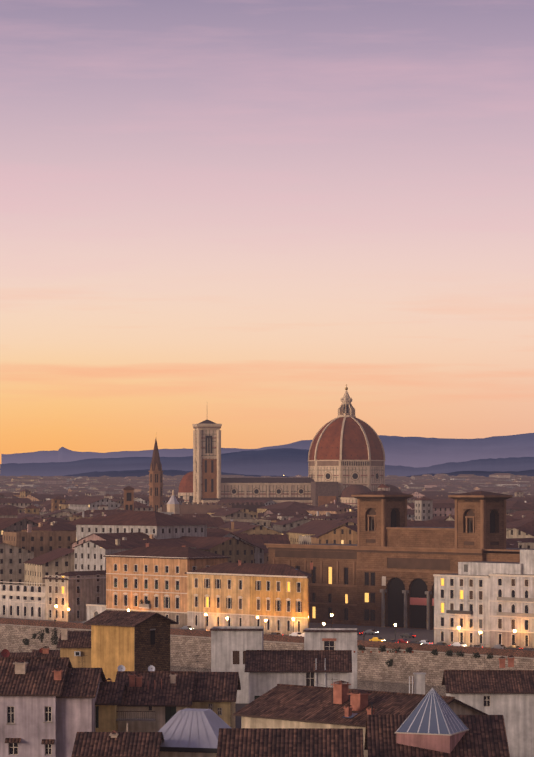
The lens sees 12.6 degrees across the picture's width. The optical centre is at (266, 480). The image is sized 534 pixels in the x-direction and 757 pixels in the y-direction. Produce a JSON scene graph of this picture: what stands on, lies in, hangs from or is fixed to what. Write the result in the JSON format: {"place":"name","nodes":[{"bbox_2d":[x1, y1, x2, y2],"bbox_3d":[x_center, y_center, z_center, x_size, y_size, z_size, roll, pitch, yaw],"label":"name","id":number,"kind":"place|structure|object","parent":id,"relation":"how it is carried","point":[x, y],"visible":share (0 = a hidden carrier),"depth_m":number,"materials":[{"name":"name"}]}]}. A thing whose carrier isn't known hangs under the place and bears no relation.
{"place":"outdoors","nodes":[
{"label":"outdoors","id":0,"kind":"place"},
{"bbox_2d":[0,617,533,695],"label":"stone wall","id":1,"kind":"structure","parent":0,"point":[190,648],"depth_m":652.29,"materials":[{"name":"stone"}]},
{"bbox_2d":[0,542,533,648],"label":"riverfront buildings","id":2,"kind":"structure","parent":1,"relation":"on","point":[182,586],"depth_m":708.81,"materials":[{"name":"beige paint"}]},
{"bbox_2d":[55,605,515,647],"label":"street lamps","id":3,"kind":"object","parent":1,"relation":"on","point":[293,624],"visible":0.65,"depth_m":687.14,"materials":[{"name":"black metal"}]},
{"bbox_2d":[82,621,533,650],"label":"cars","id":4,"kind":"object","parent":1,"relation":"on","point":[410,635],"visible":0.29,"depth_m":653.07,"materials":[{"name":"metal"}]},
{"bbox_2d":[264,490,524,629],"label":"library building","id":5,"kind":"structure","parent":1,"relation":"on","point":[385,568],"depth_m":728.76,"materials":[{"name":"stone"}]},
{"bbox_2d":[0,448,533,475],"bbox_3d":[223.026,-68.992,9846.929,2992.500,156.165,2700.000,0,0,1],"label":"mountains","id":6,"kind":"structure","parent":0,"point":[282,462],"depth_m":10322.48,"materials":[{"name":"blue"}]},
{"bbox_2d":[0,0,533,463],"label":"sky","id":7,"kind":"structure","parent":0,"point":[237,215],"materials":[{"name":"orange"}]},
{"bbox_2d":[1,433,533,467],"bbox_3d":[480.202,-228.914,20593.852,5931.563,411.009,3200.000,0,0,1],"label":"mountains","id":8,"kind":"structure","parent":0,"point":[416,452],"depth_m":21391.57,"materials":[{"name":"blue"}]},
{"bbox_2d":[41,469,533,476],"bbox_3d":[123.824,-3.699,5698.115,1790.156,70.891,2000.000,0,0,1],"label":"hills","id":9,"kind":"structure","parent":0,"point":[137,473],"depth_m":6349.42,"materials":[{"name":"blue"}]},
{"bbox_2d":[235,689,398,727],"bbox_3d":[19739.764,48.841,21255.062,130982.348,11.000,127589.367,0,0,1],"label":"ground","id":10,"kind":"structure","parent":0,"point":[238,706],"depth_m":455.38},
{"bbox_2d":[123,439,264,513],"bbox_3d":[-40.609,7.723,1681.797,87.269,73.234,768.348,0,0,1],"label":"landmarks","id":11,"kind":"object","parent":10,"relation":"on","point":[173,504],"visible":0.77,"depth_m":1451.03,"materials":[{"name":"stone"}]},
{"bbox_2d":[192,419,221,503],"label":"campanile","id":12,"kind":"structure","parent":10,"relation":"on","point":[207,458],"depth_m":1755.79,"materials":[{"name":"stone"}]},
{"bbox_2d":[22,599,492,666],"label":"shrubs","id":13,"kind":"object","parent":10,"relation":"on","point":[382,649],"visible":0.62,"depth_m":646.74,"materials":[{"name":"green plant"}]},
{"bbox_2d":[0,610,533,756],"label":"houses","id":14,"kind":"structure","parent":10,"relation":"on","point":[110,684],"depth_m":295.01,"materials":[{"name":"paint"}]},
{"bbox_2d":[0,473,533,585],"bbox_3d":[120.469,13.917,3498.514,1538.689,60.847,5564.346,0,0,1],"label":"city buildings","id":15,"kind":"structure","parent":10,"relation":"on","point":[52,525],"depth_m":1039.89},
{"bbox_2d":[201,384,401,506],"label":"domed cathedral","id":16,"kind":"structure","parent":10,"relation":"on","point":[346,456],"depth_m":1768.03,"materials":[{"name":"stone"}]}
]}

